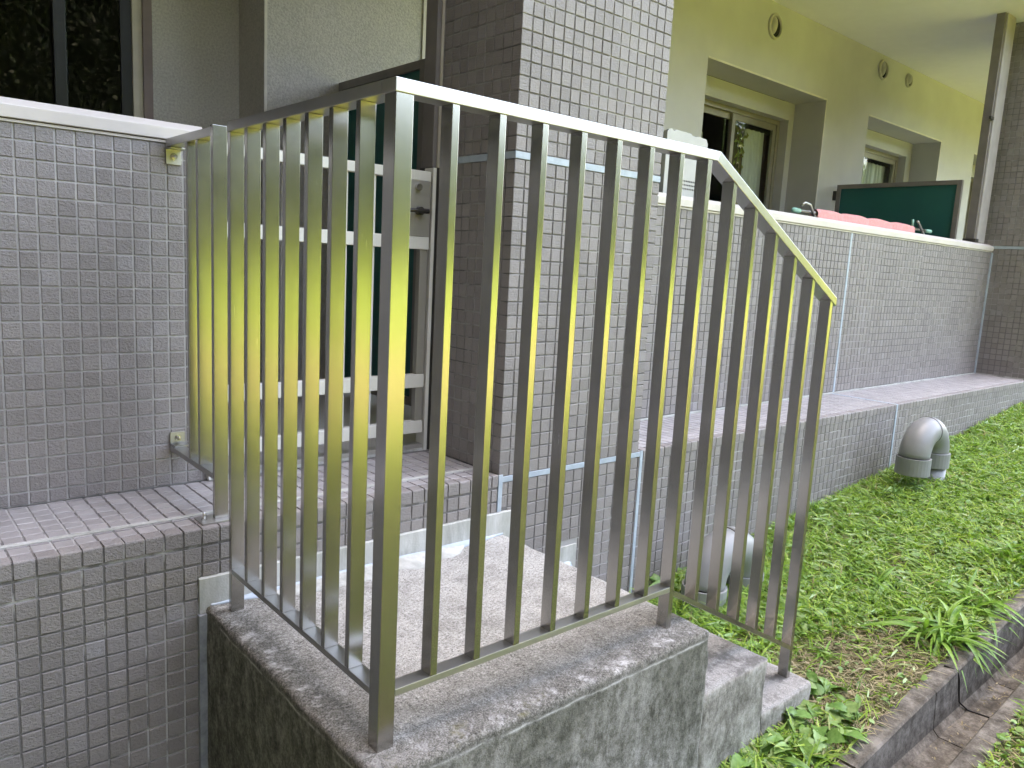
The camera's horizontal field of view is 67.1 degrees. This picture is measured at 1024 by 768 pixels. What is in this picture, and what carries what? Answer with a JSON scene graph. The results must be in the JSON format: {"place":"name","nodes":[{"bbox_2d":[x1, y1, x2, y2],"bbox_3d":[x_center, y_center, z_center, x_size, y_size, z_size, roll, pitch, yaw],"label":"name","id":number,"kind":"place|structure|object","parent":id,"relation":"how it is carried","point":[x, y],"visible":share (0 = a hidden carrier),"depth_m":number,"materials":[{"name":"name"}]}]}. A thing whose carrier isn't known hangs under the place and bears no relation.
{"place":"outdoors","nodes":[
{"label":"outdoors","id":0,"kind":"place"},
{"bbox_2d":[629,400,1023,767],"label":"ground","id":1,"kind":"structure","parent":0,"point":[888,672],"depth_m":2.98,"materials":[{"name":"green plant"}]},
{"bbox_2d":[0,449,576,767],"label":"tiled plinth","id":2,"kind":"structure","parent":1,"relation":"on","point":[107,600],"depth_m":2.11,"materials":[{"name":"tile"}]},
{"bbox_2d":[0,96,205,508],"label":"tiled parapet","id":3,"kind":"structure","parent":2,"relation":"on","point":[93,342],"depth_m":2.30,"materials":[{"name":"tile"}]},
{"bbox_2d":[206,143,439,479],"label":"metal gate","id":4,"kind":"structure","parent":3,"relation":"attached to","point":[423,216],"depth_m":3.01,"materials":[{"name":"metal"}]},
{"bbox_2d":[165,124,228,525],"bbox_3d":[-0.945,-0.178,2.288,0.104,1.100,0.435,-5,12,-41],"label":"railing panel","id":5,"kind":"object","parent":2,"relation":"on","point":[206,238],"visible":0.95,"depth_m":2.21,"materials":[{"name":"metal"}]},
{"bbox_2d":[206,535,810,767],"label":"concrete steps","id":6,"kind":"structure","parent":1,"relation":"on","point":[636,686],"depth_m":2.03,"materials":[{"name":"grey concrete"}]},
{"bbox_2d":[227,76,836,752],"bbox_3d":[0.138,0.190,2.374,1.726,1.730,0.803,-5,12,-41],"label":"stair railing","id":7,"kind":"object","parent":6,"relation":"on","point":[379,682],"visible":1,"depth_m":1.82,"materials":[{"name":"metal"}]},
{"bbox_2d":[0,0,1023,509],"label":"apartment building","id":8,"kind":"structure","parent":1,"relation":"on","point":[828,96],"depth_m":6.04,"materials":[{"name":"paint"}]},
{"bbox_2d":[51,0,143,117],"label":"window frame","id":9,"kind":"structure","parent":8,"relation":"in","point":[130,16],"depth_m":3.75,"materials":[{"name":"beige metal"}]},
{"bbox_2d":[339,59,424,405],"bbox_3d":[-0.690,-0.750,3.968,0.040,1.622,0.812,-5,12,-41],"label":"privacy screen","id":10,"kind":"object","parent":8,"relation":"attached to","point":[415,70],"visible":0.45,"depth_m":3.92,"materials":[{"name":"grey paint"}]},
{"bbox_2d":[659,128,707,196],"bbox_3d":[0.894,-0.706,4.720,0.394,1.581,0.290,-5,12,-41],"label":"equipment unit","id":11,"kind":"object","parent":8,"relation":"on","point":[689,173],"visible":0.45,"depth_m":4.51,"materials":[{"name":"paint"}]},
{"bbox_2d":[732,126,744,202],"bbox_3d":[2.131,-1.478,7.601,0.248,2.020,0.046,-5,12,-41],"label":"curtain","id":12,"kind":"object","parent":8,"relation":"hanging from","point":[736,147],"visible":0.11,"depth_m":7.48,"materials":[{"name":"white fabric"}]},
{"bbox_2d":[732,124,748,204],"bbox_3d":[2.153,-1.882,7.466,0.244,1.221,0.041,-5,12,-41],"label":"trailing plant","id":13,"kind":"object","parent":8,"relation":"hanging from","point":[739,152],"visible":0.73,"depth_m":7.42,"materials":[{"name":"green plant"}]},
{"bbox_2d":[704,99,779,209],"bbox_3d":[1.907,-1.470,7.257,1.760,2.185,0.070,-5,12,-41],"label":"window","id":14,"kind":"structure","parent":8,"relation":"in","point":[714,108],"depth_m":7.36,"materials":[{"name":"white metal"}]},
{"bbox_2d":[740,129,763,197],"bbox_3d":[2.338,-1.491,7.752,0.340,2.020,0.041,-5,12,-41],"label":"curtain","id":15,"kind":"object","parent":8,"relation":"hanging from","point":[752,160],"visible":0.31,"depth_m":7.64,"materials":[{"name":"white fabric"}]},
{"bbox_2d":[758,134,769,203],"bbox_3d":[2.527,-1.511,7.948,0.256,2.020,0.049,-5,12,-41],"label":"curtain","id":16,"kind":"object","parent":8,"relation":"hanging from","point":[766,141],"visible":0.17,"depth_m":7.82,"materials":[{"name":"black fabric"}]},
{"bbox_2d":[861,161,884,183],"bbox_3d":[4.308,-1.651,9.457,0.580,2.020,0.047,-5,12,-41],"label":"curtain","id":17,"kind":"object","parent":8,"relation":"hanging from","point":[872,173],"visible":0.18,"depth_m":9.29,"materials":[{"name":"white fabric"}]},
{"bbox_2d":[864,147,898,182],"bbox_3d":[3.994,-1.638,9.055,1.680,2.185,0.070,-5,12,-41],"label":"window","id":18,"kind":"structure","parent":8,"relation":"in","point":[869,153],"depth_m":9.24,"materials":[{"name":"brown metal"}]},
{"bbox_2d":[883,167,889,182],"bbox_3d":[4.632,-1.680,9.755,0.365,2.020,0.044,-4,11,-38],"label":"curtain","id":19,"kind":"object","parent":8,"relation":"hanging from","point":[886,175],"visible":0.08,"depth_m":9.58,"materials":[{"name":"black fabric"}]},
{"bbox_2d":[832,180,963,238],"bbox_3d":[3.562,-1.075,7.395,0.045,1.659,1.178,-5,12,-41],"label":"privacy screen","id":20,"kind":"object","parent":8,"relation":"attached to","point":[934,206],"visible":0.38,"depth_m":7.17,"materials":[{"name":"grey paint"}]},
{"bbox_2d":[963,178,973,237],"bbox_3d":[6.048,-1.798,10.784,1.140,2.185,0.070,-5,12,-41],"label":"window","id":21,"kind":"structure","parent":8,"relation":"in","point":[971,183],"depth_m":10.99,"materials":[{"name":"metal"}]},
{"bbox_2d":[962,12,1015,243],"bbox_3d":[4.178,-2.211,6.761,0.280,1.920,0.105,-5,12,-41],"label":"drain pipe","id":22,"kind":"object","parent":8,"relation":"attached to","point":[1002,46],"visible":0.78,"depth_m":6.72,"materials":[{"name":"paint"}]},
{"bbox_2d":[439,0,673,591],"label":"tiled pillar","id":23,"kind":"structure","parent":1,"relation":"on","point":[604,62],"depth_m":2.93,"materials":[{"name":"tile"}]},
{"bbox_2d":[420,0,445,170],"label":"steel upright","id":24,"kind":"object","parent":23,"relation":"attached to","point":[434,52],"visible":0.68,"depth_m":2.98,"materials":[{"name":"grey paint"}]},
{"bbox_2d":[649,573,680,588],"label":"weed","id":25,"kind":"object","parent":1,"relation":"on","point":[655,578],"depth_m":3.57,"materials":[{"name":"green plant"}]},
{"bbox_2d":[681,526,763,611],"bbox_3d":[0.961,0.943,3.525,0.493,0.600,0.198,-5,12,-41],"label":"vent pipe","id":26,"kind":"object","parent":1,"relation":"on","point":[705,565],"visible":0.34,"depth_m":3.38,"materials":[{"name":"grey plastic"}]},
{"bbox_2d":[730,736,809,767],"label":"broadleaf weed","id":27,"kind":"object","parent":1,"relation":"on","point":[737,761],"visible":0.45,"depth_m":2.40,"materials":[{"name":"green plant"}]},
{"bbox_2d":[762,581,785,599],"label":"lawn weed","id":28,"kind":"object","parent":1,"relation":"on","point":[767,589],"visible":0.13,"depth_m":3.48,"materials":[{"name":"green plant"}]},
{"bbox_2d":[759,719,835,767],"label":"broadleaf weed","id":29,"kind":"object","parent":1,"relation":"on","point":[807,742],"visible":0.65,"depth_m":2.45,"materials":[{"name":"green plant"}]},
{"bbox_2d":[810,502,824,517],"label":"wall weed","id":30,"kind":"object","parent":1,"relation":"on","point":[812,507],"depth_m":4.41,"materials":[{"name":"green plant"}]},
{"bbox_2d":[626,373,1023,592],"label":"tiled plinth","id":31,"kind":"structure","parent":1,"relation":"on","point":[861,433],"depth_m":4.66,"materials":[{"name":"tile"}]},
{"bbox_2d":[640,192,993,420],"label":"tiled parapet","id":32,"kind":"structure","parent":31,"relation":"on","point":[909,307],"depth_m":5.46,"materials":[{"name":"tile"}]},
{"bbox_2d":[791,201,931,233],"bbox_3d":[2.700,-1.231,5.798,2.250,0.124,0.056,-5,12,-41],"label":"laundry pole","id":33,"kind":"object","parent":32,"relation":"on","point":[812,212],"visible":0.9,"depth_m":5.20,"materials":[{"name":"metal"}]},
{"bbox_2d":[810,209,914,232],"bbox_3d":[2.654,-1.169,5.787,1.580,0.159,0.079,-5,12,-41],"label":"quilt","id":34,"kind":"object","parent":33,"relation":"hanging from","point":[833,215],"visible":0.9,"depth_m":5.66,"materials":[{"name":"pink fabric"}]},
{"bbox_2d":[783,699,868,743],"bbox_3d":[1.031,1.155,2.604,0.288,0.119,0.326,-1,10,-24],"label":"broadleaf weed","id":35,"kind":"object","parent":1,"relation":"on","point":[834,735],"visible":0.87,"depth_m":2.59,"materials":[{"name":"green plant"}]},
{"bbox_2d":[806,671,847,700],"bbox_3d":[1.120,1.113,2.802,0.193,0.124,0.151,6,9,20],"label":"broadleaf weed","id":36,"kind":"object","parent":1,"relation":"on","point":[822,686],"visible":0.79,"depth_m":2.77,"materials":[{"name":"green plant"}]},
{"bbox_2d":[805,639,856,670],"bbox_3d":[1.210,1.063,3.022,0.203,0.106,0.189,0,9,-20],"label":"grass tuft","id":37,"kind":"object","parent":1,"relation":"on","point":[817,654],"visible":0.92,"depth_m":3.00,"materials":[{"name":"green plant"}]},
{"bbox_2d":[649,408,1023,767],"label":"clover","id":38,"kind":"object","parent":1,"relation":"on","point":[923,677],"visible":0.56,"depth_m":3.63,"materials":[{"name":"green plant"}]},
{"bbox_2d":[651,402,1023,767],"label":"clippings","id":39,"kind":"object","parent":1,"relation":"on","point":[749,759],"visible":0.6,"depth_m":3.80,"materials":[{"name":"green plant"}]},
{"bbox_2d":[654,408,1023,767],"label":"weeds","id":40,"kind":"object","parent":1,"relation":"on","point":[954,583],"visible":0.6,"depth_m":3.88,"materials":[{"name":"green plant"}]},
{"bbox_2d":[827,694,860,723],"bbox_3d":[1.164,1.136,2.644,0.148,0.094,0.095,-1,10,-25],"label":"broadleaf weed","id":41,"kind":"object","parent":1,"relation":"on","point":[850,706],"visible":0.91,"depth_m":2.64,"materials":[{"name":"green plant"}]},
{"bbox_2d":[673,407,1023,767],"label":"straw","id":42,"kind":"object","parent":1,"relation":"on","point":[808,661],"visible":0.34,"depth_m":2.95,"materials":[{"name":"plant"}]},
{"bbox_2d":[837,567,905,600],"bbox_3d":[1.664,0.918,3.543,0.314,0.142,0.394,7,10,25],"label":"grass tuft","id":43,"kind":"object","parent":1,"relation":"on","point":[883,576],"visible":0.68,"depth_m":3.54,"materials":[{"name":"green plant"}]},
{"bbox_2d":[874,479,908,500],"bbox_3d":[2.275,0.647,4.623,0.193,0.139,0.191,3,9,1],"label":"lawn weed","id":44,"kind":"object","parent":1,"relation":"on","point":[892,490],"visible":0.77,"depth_m":4.62,"materials":[{"name":"green plant"}]},
{"bbox_2d":[894,416,950,480],"bbox_3d":[2.570,0.562,4.853,0.493,0.727,0.198,-5,12,-41],"label":"vent pipe","id":45,"kind":"object","parent":1,"relation":"on","point":[924,448],"visible":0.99,"depth_m":4.71,"materials":[{"name":"grey plastic"}]},
{"bbox_2d":[908,483,938,495],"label":"lawn weed","id":46,"kind":"object","parent":1,"relation":"on","point":[928,493],"visible":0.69,"depth_m":4.67,"materials":[{"name":"green plant"}]},
{"bbox_2d":[829,588,1023,767],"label":"drain channel","id":47,"kind":"object","parent":1,"relation":"on","point":[916,733],"visible":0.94,"depth_m":2.77,"materials":[{"name":"concrete"}]},
{"bbox_2d":[944,665,988,717],"bbox_3d":[1.768,1.162,2.912,0.277,0.198,0.054,6,9,18],"label":"cord","id":48,"kind":"object","parent":47,"relation":"on","point":[959,694],"visible":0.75,"depth_m":2.93,"materials":[{"name":"black rubber"}]},
{"bbox_2d":[932,670,1022,759],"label":"debris","id":49,"kind":"object","parent":47,"relation":"on","point":[979,710],"visible":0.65,"depth_m":3.00,"materials":[{"name":"plant"}]},
{"bbox_2d":[857,595,1012,692],"bbox_3d":[1.735,1.040,3.128,0.552,0.285,0.507,-1,10,-22],"label":"grass tuft","id":50,"kind":"object","parent":1,"relation":"on","point":[951,615],"visible":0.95,"depth_m":3.08,"materials":[{"name":"green plant"}]},
{"bbox_2d":[917,568,1023,646],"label":"grass tuft","id":51,"kind":"object","parent":1,"relation":"on","point":[987,612],"visible":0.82,"depth_m":3.32,"materials":[{"name":"green plant"}]},
{"bbox_2d":[965,534,1023,568],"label":"grass tuft","id":52,"kind":"object","parent":1,"relation":"on","point":[1000,544],"visible":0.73,"depth_m":3.81,"materials":[{"name":"green plant"}]},
{"bbox_2d":[968,713,1023,767],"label":"straw","id":53,"kind":"object","parent":1,"relation":"on","point":[1004,749],"visible":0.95,"depth_m":2.46,"materials":[{"name":"plant"}]},
{"bbox_2d":[973,699,1023,767],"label":"grass","id":54,"kind":"structure","parent":1,"relation":"on","point":[996,749],"depth_m":2.46,"materials":[{"name":"green plant"}]},
{"bbox_2d":[976,22,1023,379],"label":"tiled pillar","id":55,"kind":"structure","parent":1,"relation":"on","point":[1001,351],"depth_m":6.94,"materials":[{"name":"tile"}]},
{"bbox_2d":[977,714,1023,767],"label":"clover","id":56,"kind":"object","parent":1,"relation":"on","point":[1001,736],"visible":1,"depth_m":2.50,"materials":[{"name":"green plant"}]}
]}

